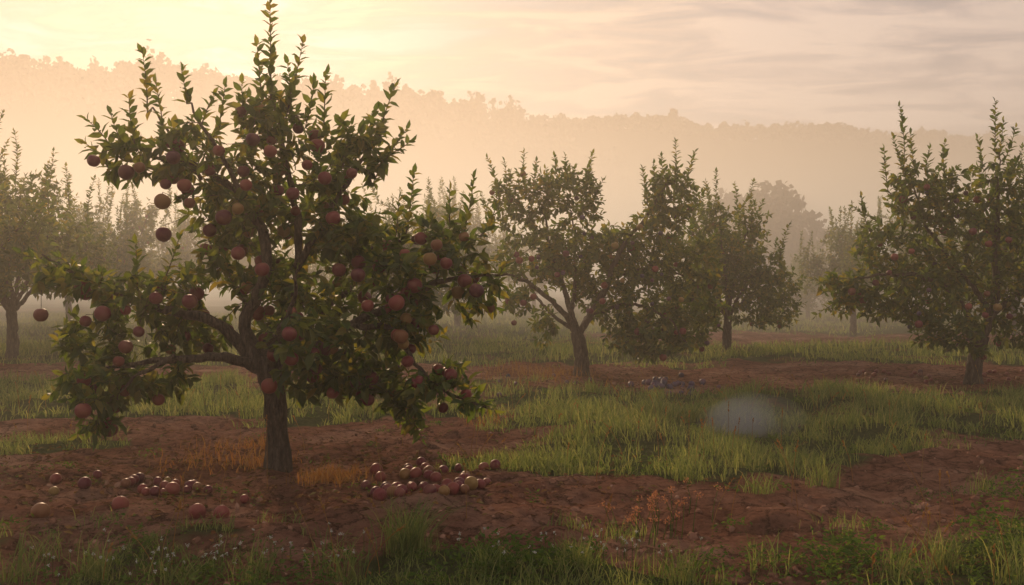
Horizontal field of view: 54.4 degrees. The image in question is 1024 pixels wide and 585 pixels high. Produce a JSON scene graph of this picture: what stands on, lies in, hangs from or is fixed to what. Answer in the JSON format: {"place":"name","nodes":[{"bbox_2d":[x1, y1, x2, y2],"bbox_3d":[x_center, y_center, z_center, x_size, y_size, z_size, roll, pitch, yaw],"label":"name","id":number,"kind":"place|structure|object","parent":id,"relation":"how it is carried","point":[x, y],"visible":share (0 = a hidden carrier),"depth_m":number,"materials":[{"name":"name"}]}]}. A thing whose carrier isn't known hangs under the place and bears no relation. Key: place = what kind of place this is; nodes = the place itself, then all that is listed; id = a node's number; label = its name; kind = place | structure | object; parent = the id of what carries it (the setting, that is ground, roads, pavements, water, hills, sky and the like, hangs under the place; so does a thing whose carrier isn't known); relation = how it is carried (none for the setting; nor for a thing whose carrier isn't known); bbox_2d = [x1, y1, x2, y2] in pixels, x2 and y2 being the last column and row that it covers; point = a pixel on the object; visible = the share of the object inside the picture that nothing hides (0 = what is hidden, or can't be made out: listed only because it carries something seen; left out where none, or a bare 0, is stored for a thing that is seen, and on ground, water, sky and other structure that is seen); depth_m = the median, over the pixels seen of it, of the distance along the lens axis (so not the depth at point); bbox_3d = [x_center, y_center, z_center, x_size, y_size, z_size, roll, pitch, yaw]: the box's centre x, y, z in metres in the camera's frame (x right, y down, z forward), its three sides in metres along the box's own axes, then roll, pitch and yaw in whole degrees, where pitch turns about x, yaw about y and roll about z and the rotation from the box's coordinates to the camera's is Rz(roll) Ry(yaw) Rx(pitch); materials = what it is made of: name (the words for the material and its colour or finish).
{"place":"outdoors","nodes":[
{"label":"outdoors","id":0,"kind":"place"},
{"bbox_2d":[146,452,254,481],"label":"dry grass","id":1,"kind":"structure","parent":0,"point":[201,466],"depth_m":7.47,"materials":[{"name":"plant"}]},
{"bbox_2d":[0,90,786,287],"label":"hill","id":2,"kind":"structure","parent":0,"point":[43,131],"depth_m":348.40,"materials":[{"name":"green plant"}]},
{"bbox_2d":[0,39,700,240],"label":"distant forest","id":3,"kind":"object","parent":2,"relation":"on","point":[60,84],"visible":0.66,"depth_m":371.12,"materials":[{"name":"green plant"}]},
{"bbox_2d":[0,288,1023,584],"bbox_3d":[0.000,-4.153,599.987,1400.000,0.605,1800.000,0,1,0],"label":"ground","id":4,"kind":"structure","parent":0,"point":[874,490],"depth_m":7.05,"materials":[{"name":"soil"}]},
{"bbox_2d":[0,525,61,584],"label":"grass tuft","id":5,"kind":"object","parent":4,"relation":"on","point":[19,572],"visible":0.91,"depth_m":4.67,"materials":[{"name":"green plant"}]},
{"bbox_2d":[0,165,64,305],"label":"apple tree","id":6,"kind":"object","parent":4,"relation":"on","point":[21,235],"visible":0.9,"depth_m":15.13,"materials":[{"name":"green plant"}]},
{"bbox_2d":[14,520,93,563],"bbox_3d":[-2.347,1.271,5.031,0.316,0.230,0.446,0,1,39],"label":"grass tuft","id":7,"kind":"object","parent":4,"relation":"on","point":[54,554],"visible":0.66,"depth_m":5.04,"materials":[{"name":"green plant"}]},
{"bbox_2d":[0,110,121,357],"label":"apple tree","id":8,"kind":"object","parent":4,"relation":"on","point":[12,304],"visible":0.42,"depth_m":18.62,"materials":[{"name":"green plant"}]},
{"bbox_2d":[12,177,126,321],"bbox_3d":[-14.496,-1.287,33.278,3.895,5.021,3.619,0,1,-8],"label":"apple tree","id":9,"kind":"object","parent":4,"relation":"on","point":[69,306],"visible":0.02,"depth_m":32.91,"materials":[{"name":"green plant"}]},
{"bbox_2d":[72,505,134,529],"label":"grass tuft","id":10,"kind":"object","parent":4,"relation":"on","point":[100,519],"visible":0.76,"depth_m":5.76,"materials":[{"name":"green plant"}]},
{"bbox_2d":[58,524,151,582],"bbox_3d":[-1.935,1.256,4.733,0.450,0.270,0.517,0,1,28],"label":"grass tuft","id":11,"kind":"object","parent":4,"relation":"on","point":[91,561],"visible":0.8,"depth_m":4.71,"materials":[{"name":"green plant"}]},
{"bbox_2d":[57,173,196,329],"bbox_3d":[-10.455,-0.971,26.070,3.736,4.539,3.427,0,1,10],"label":"apple tree","id":12,"kind":"object","parent":4,"relation":"on","point":[125,235],"visible":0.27,"depth_m":25.91,"materials":[{"name":"green plant"}]},
{"bbox_2d":[136,541,217,584],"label":"grass tuft","id":13,"kind":"object","parent":4,"relation":"on","point":[178,574],"visible":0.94,"depth_m":4.60,"materials":[{"name":"green plant"}]},
{"bbox_2d":[124,192,244,290],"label":"apple tree","id":14,"kind":"object","parent":4,"relation":"on","point":[185,237],"visible":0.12,"depth_m":30.64,"materials":[{"name":"green plant"}]},
{"bbox_2d":[151,433,326,469],"bbox_3d":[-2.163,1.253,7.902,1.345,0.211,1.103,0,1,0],"label":"dry grass","id":15,"kind":"structure","parent":4,"relation":"on","point":[220,457],"depth_m":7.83,"materials":[{"name":"brown plant"}]},
{"bbox_2d":[202,525,294,583],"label":"grass tuft","id":16,"kind":"object","parent":4,"relation":"on","point":[251,558],"visible":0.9,"depth_m":4.62,"materials":[{"name":"green plant"}]},
{"bbox_2d":[210,224,294,293],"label":"apple tree","id":17,"kind":"object","parent":4,"relation":"on","point":[244,261],"visible":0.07,"depth_m":39.35,"materials":[{"name":"green plant"}]},
{"bbox_2d":[230,452,294,470],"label":"dry grass","id":18,"kind":"structure","parent":4,"relation":"on","point":[259,462],"depth_m":7.59,"materials":[{"name":"brown plant"}]},
{"bbox_2d":[12,0,514,472],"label":"apple tree","id":19,"kind":"object","parent":4,"relation":"on","point":[282,347],"visible":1,"depth_m":7.28,"materials":[{"name":"green plant"}]},
{"bbox_2d":[30,457,500,518],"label":"fallen apples","id":20,"kind":"object","parent":4,"relation":"on","point":[447,487],"visible":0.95,"depth_m":6.62,"materials":[{"name":"red food"}]},
{"bbox_2d":[253,509,307,522],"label":"grass tuft","id":21,"kind":"object","parent":4,"relation":"on","point":[295,516],"visible":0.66,"depth_m":5.76,"materials":[{"name":"plant"}]},
{"bbox_2d":[275,239,333,306],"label":"apple tree","id":22,"kind":"object","parent":4,"relation":"on","point":[292,257],"visible":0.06,"depth_m":51.69,"materials":[{"name":"green plant"}]},
{"bbox_2d":[285,459,393,487],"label":"dry grass","id":23,"kind":"structure","parent":4,"relation":"on","point":[322,478],"depth_m":6.99,"materials":[{"name":"brown plant"}]},
{"bbox_2d":[303,521,403,584],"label":"grass tuft","id":24,"kind":"object","parent":4,"relation":"on","point":[351,564],"visible":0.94,"depth_m":4.67,"materials":[{"name":"green plant"}]},
{"bbox_2d":[301,183,405,320],"bbox_3d":[-4.615,-0.973,30.233,3.290,4.424,3.541,0,1,6],"label":"apple tree","id":25,"kind":"object","parent":4,"relation":"on","point":[313,267],"visible":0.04,"depth_m":29.19,"materials":[{"name":"green plant"}]},
{"bbox_2d":[31,522,702,584],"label":"white clover","id":26,"kind":"object","parent":4,"relation":"on","point":[240,543],"visible":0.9,"depth_m":4.79,"materials":[{"name":"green plant"}]},
{"bbox_2d":[352,489,468,560],"bbox_3d":[-0.567,1.169,4.983,0.658,0.350,0.639,1,1,44],"label":"grass tuft","id":27,"kind":"object","parent":4,"relation":"on","point":[411,537],"visible":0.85,"depth_m":4.96,"materials":[{"name":"green plant"}]},
{"bbox_2d":[340,177,488,333],"bbox_3d":[-2.459,-0.828,25.011,3.768,4.254,3.231,1,1,44],"label":"apple tree","id":28,"kind":"object","parent":4,"relation":"on","point":[440,293],"visible":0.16,"depth_m":24.48,"materials":[{"name":"green plant"}]},
{"bbox_2d":[421,176,521,325],"bbox_3d":[-1.920,-1.327,32.935,3.769,5.157,4.109,0,1,25],"label":"apple tree","id":29,"kind":"object","parent":4,"relation":"on","point":[492,248],"visible":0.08,"depth_m":32.74,"materials":[{"name":"green plant"}]},
{"bbox_2d":[461,409,512,426],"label":"dry grass","id":30,"kind":"structure","parent":4,"relation":"on","point":[488,418],"depth_m":9.76,"materials":[{"name":"plant"}]},
{"bbox_2d":[460,540,515,579],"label":"grass tuft","id":31,"kind":"object","parent":4,"relation":"on","point":[483,557],"visible":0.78,"depth_m":4.61,"materials":[{"name":"green plant"}]},
{"bbox_2d":[472,444,526,460],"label":"grass tuft","id":32,"kind":"object","parent":4,"relation":"on","point":[501,453],"visible":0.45,"depth_m":8.06,"materials":[{"name":"green plant"}]},
{"bbox_2d":[0,357,1022,583],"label":"fallen leaves","id":33,"kind":"object","parent":4,"relation":"on","point":[231,499],"visible":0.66,"depth_m":7.20,"materials":[{"name":"brown plant"}]},
{"bbox_2d":[0,308,1023,584],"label":"grass","id":34,"kind":"structure","parent":4,"relation":"on","point":[750,450],"depth_m":10.30,"materials":[{"name":"green plant"}]},
{"bbox_2d":[0,385,1023,584],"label":"ground weeds","id":35,"kind":"object","parent":4,"relation":"on","point":[845,548],"visible":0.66,"depth_m":4.83,"materials":[{"name":"green plant"}]},
{"bbox_2d":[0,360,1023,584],"bbox_3d":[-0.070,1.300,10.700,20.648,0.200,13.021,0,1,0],"label":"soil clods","id":36,"kind":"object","parent":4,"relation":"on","point":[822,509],"visible":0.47,"depth_m":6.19,"materials":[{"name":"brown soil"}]},
{"bbox_2d":[13,364,1023,584],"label":"dry stalks","id":37,"kind":"object","parent":4,"relation":"on","point":[726,488],"visible":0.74,"depth_m":6.56,"materials":[{"name":"brown plant"}]},
{"bbox_2d":[513,448,555,465],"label":"grass tuft","id":38,"kind":"object","parent":4,"relation":"on","point":[534,456],"visible":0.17,"depth_m":7.63,"materials":[{"name":"green plant"}]},
{"bbox_2d":[500,220,578,312],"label":"apple tree","id":39,"kind":"object","parent":4,"relation":"on","point":[527,274],"visible":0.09,"depth_m":43.78,"materials":[{"name":"green plant"}]},
{"bbox_2d":[471,360,658,384],"bbox_3d":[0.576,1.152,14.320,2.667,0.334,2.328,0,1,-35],"label":"dry grass","id":40,"kind":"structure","parent":4,"relation":"on","point":[548,372],"depth_m":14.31,"materials":[{"name":"brown plant"}]},
{"bbox_2d":[540,509,593,532],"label":"grass tuft","id":41,"kind":"object","parent":4,"relation":"on","point":[567,520],"visible":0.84,"depth_m":5.59,"materials":[{"name":"green plant"}]},
{"bbox_2d":[551,525,613,574],"bbox_3d":[0.326,1.207,4.685,0.375,0.238,0.362,0,1,34],"label":"grass tuft","id":42,"kind":"object","parent":4,"relation":"on","point":[579,555],"visible":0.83,"depth_m":4.67,"materials":[{"name":"green plant"}]},
{"bbox_2d":[479,137,733,375],"bbox_3d":[1.396,-0.490,14.959,3.797,3.688,2.392,0,1,0],"label":"apple tree","id":43,"kind":"object","parent":4,"relation":"on","point":[555,266],"visible":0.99,"depth_m":14.73,"materials":[{"name":"green plant"}]},
{"bbox_2d":[497,372,720,396],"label":"apples","id":44,"kind":"object","parent":4,"relation":"on","point":[655,381],"visible":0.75,"depth_m":13.61,"materials":[{"name":"red food"}]},
{"bbox_2d":[582,515,666,545],"bbox_3d":[0.607,1.282,5.344,0.467,0.150,0.397,0,1,0],"label":"grass tuft","id":45,"kind":"object","parent":4,"relation":"on","point":[633,532],"visible":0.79,"depth_m":5.34,"materials":[{"name":"plant"}]},
{"bbox_2d":[598,477,722,546],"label":"orange wildflowers","id":46,"kind":"object","parent":4,"relation":"on","point":[652,503],"visible":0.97,"depth_m":5.43,"materials":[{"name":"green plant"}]},
{"bbox_2d":[636,227,693,281],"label":"broadleaf tree","id":47,"kind":"object","parent":4,"relation":"on","point":[685,237],"visible":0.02,"depth_m":83.44,"materials":[{"name":"green plant"}]},
{"bbox_2d":[657,450,711,484],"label":"grass tuft","id":48,"kind":"object","parent":4,"relation":"on","point":[689,474],"visible":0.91,"depth_m":6.84,"materials":[{"name":"green plant"}]},
{"bbox_2d":[644,536,725,583],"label":"grass tuft","id":49,"kind":"object","parent":4,"relation":"on","point":[682,565],"visible":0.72,"depth_m":4.63,"materials":[{"name":"green plant"}]},
{"bbox_2d":[698,188,746,304],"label":"broadleaf tree","id":50,"kind":"object","parent":4,"relation":"on","point":[728,198],"visible":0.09,"depth_m":57.45,"materials":[{"name":"green plant"}]},
{"bbox_2d":[657,167,806,351],"bbox_3d":[4.339,-0.603,20.024,2.831,3.877,3.301,0,1,29],"label":"apple tree","id":51,"kind":"object","parent":4,"relation":"on","point":[738,276],"visible":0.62,"depth_m":19.46,"materials":[{"name":"green plant"}]},
{"bbox_2d":[739,465,786,494],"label":"grass tuft","id":52,"kind":"object","parent":4,"relation":"on","point":[760,489],"visible":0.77,"depth_m":6.46,"materials":[{"name":"green plant"}]},
{"bbox_2d":[728,180,827,308],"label":"broadleaf tree","id":53,"kind":"object","parent":4,"relation":"on","point":[781,204],"visible":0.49,"depth_m":52.41,"materials":[{"name":"green plant"}]},
{"bbox_2d":[740,530,819,577],"bbox_3d":[1.257,1.233,4.730,0.397,0.235,0.345,0,1,7],"label":"grass tuft","id":54,"kind":"object","parent":4,"relation":"on","point":[762,560],"visible":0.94,"depth_m":4.73,"materials":[{"name":"green plant"}]},
{"bbox_2d":[773,242,840,319],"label":"apple tree","id":55,"kind":"object","parent":4,"relation":"on","point":[808,299],"visible":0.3,"depth_m":37.67,"materials":[{"name":"green plant"}]},
{"bbox_2d":[783,226,841,301],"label":"broadleaf tree","id":56,"kind":"object","parent":4,"relation":"on","point":[826,239],"visible":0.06,"depth_m":68.87,"materials":[{"name":"green plant"}]},
{"bbox_2d":[790,451,849,488],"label":"grass tuft","id":57,"kind":"object","parent":4,"relation":"on","point":[826,481],"visible":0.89,"depth_m":6.82,"materials":[{"name":"green plant"}]},
{"bbox_2d":[799,509,872,537],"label":"grass tuft","id":58,"kind":"object","parent":4,"relation":"on","point":[849,523],"visible":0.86,"depth_m":5.57,"materials":[{"name":"plant"}]},
{"bbox_2d":[793,198,917,336],"bbox_3d":[9.352,-0.636,26.935,2.535,3.818,3.377,0,1,-13],"label":"apple tree","id":59,"kind":"object","parent":4,"relation":"on","point":[843,260],"visible":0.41,"depth_m":27.07,"materials":[{"name":"green plant"}]},
{"bbox_2d":[854,234,900,310],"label":"apple tree","id":60,"kind":"object","parent":4,"relation":"on","point":[887,287],"depth_m":51.01,"materials":[{"name":"green plant"}]},
{"bbox_2d":[860,528,940,581],"bbox_3d":[1.839,1.240,4.674,0.438,0.257,0.401,0,1,30],"label":"grass tuft","id":61,"kind":"object","parent":4,"relation":"on","point":[904,560],"visible":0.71,"depth_m":4.65,"materials":[{"name":"green plant"}]},
{"bbox_2d":[809,97,1023,384],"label":"apple tree","id":62,"kind":"object","parent":4,"relation":"on","point":[854,295],"visible":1,"depth_m":13.42,"materials":[{"name":"green plant"}]},
{"bbox_2d":[872,187,973,315],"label":"apple tree","id":63,"kind":"object","parent":4,"relation":"on","point":[941,238],"visible":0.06,"depth_m":32.76,"materials":[{"name":"green plant"}]},
{"bbox_2d":[853,369,1023,383],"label":"fallen apples","id":64,"kind":"object","parent":4,"relation":"on","point":[911,375],"visible":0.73,"depth_m":14.62,"materials":[{"name":"red food"}]},
{"bbox_2d":[915,523,1004,574],"bbox_3d":[2.219,1.265,4.885,0.570,0.272,0.414,0,1,41],"label":"grass tuft","id":65,"kind":"object","parent":4,"relation":"on","point":[946,561],"visible":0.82,"depth_m":4.90,"materials":[{"name":"green plant"}]},
{"bbox_2d":[927,230,1005,312],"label":"apple tree","id":66,"kind":"object","parent":4,"relation":"on","point":[973,258],"depth_m":43.83,"materials":[{"name":"green plant"}]},
{"bbox_2d":[938,217,1021,334],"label":"apple tree","id":67,"kind":"object","parent":4,"relation":"on","point":[1012,308],"visible":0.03,"depth_m":26.92,"materials":[{"name":"green plant"}]},
{"bbox_2d":[964,468,1014,496],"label":"grass tuft","id":68,"kind":"object","parent":4,"relation":"on","point":[986,485],"visible":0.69,"depth_m":6.58,"materials":[{"name":"green plant"}]},
{"bbox_2d":[961,522,1023,584],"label":"grass tuft","id":69,"kind":"object","parent":4,"relation":"on","point":[1019,572],"visible":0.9,"depth_m":4.67,"materials":[{"name":"green plant"}]},
{"bbox_2d":[979,142,1023,289],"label":"apple tree","id":70,"kind":"object","parent":4,"relation":"on","point":[1021,162],"visible":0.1,"depth_m":20.52,"materials":[{"name":"green plant"}]},
{"bbox_2d":[0,0,1023,146],"label":"sky","id":71,"kind":"structure","parent":0,"point":[765,62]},
{"bbox_2d":[540,128,1023,284],"bbox_3d":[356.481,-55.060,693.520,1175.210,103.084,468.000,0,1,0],"label":"hill","id":72,"kind":"structure","parent":0,"point":[822,178],"depth_m":581.66,"materials":[{"name":"green plant"}]},
{"bbox_2d":[523,108,1023,151],"bbox_3d":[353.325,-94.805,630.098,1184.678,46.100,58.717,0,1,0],"label":"distant forest","id":73,"kind":"object","parent":72,"relation":"on","point":[671,122],"visible":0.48,"depth_m":611.87,"materials":[{"name":"green plant"}]}
]}

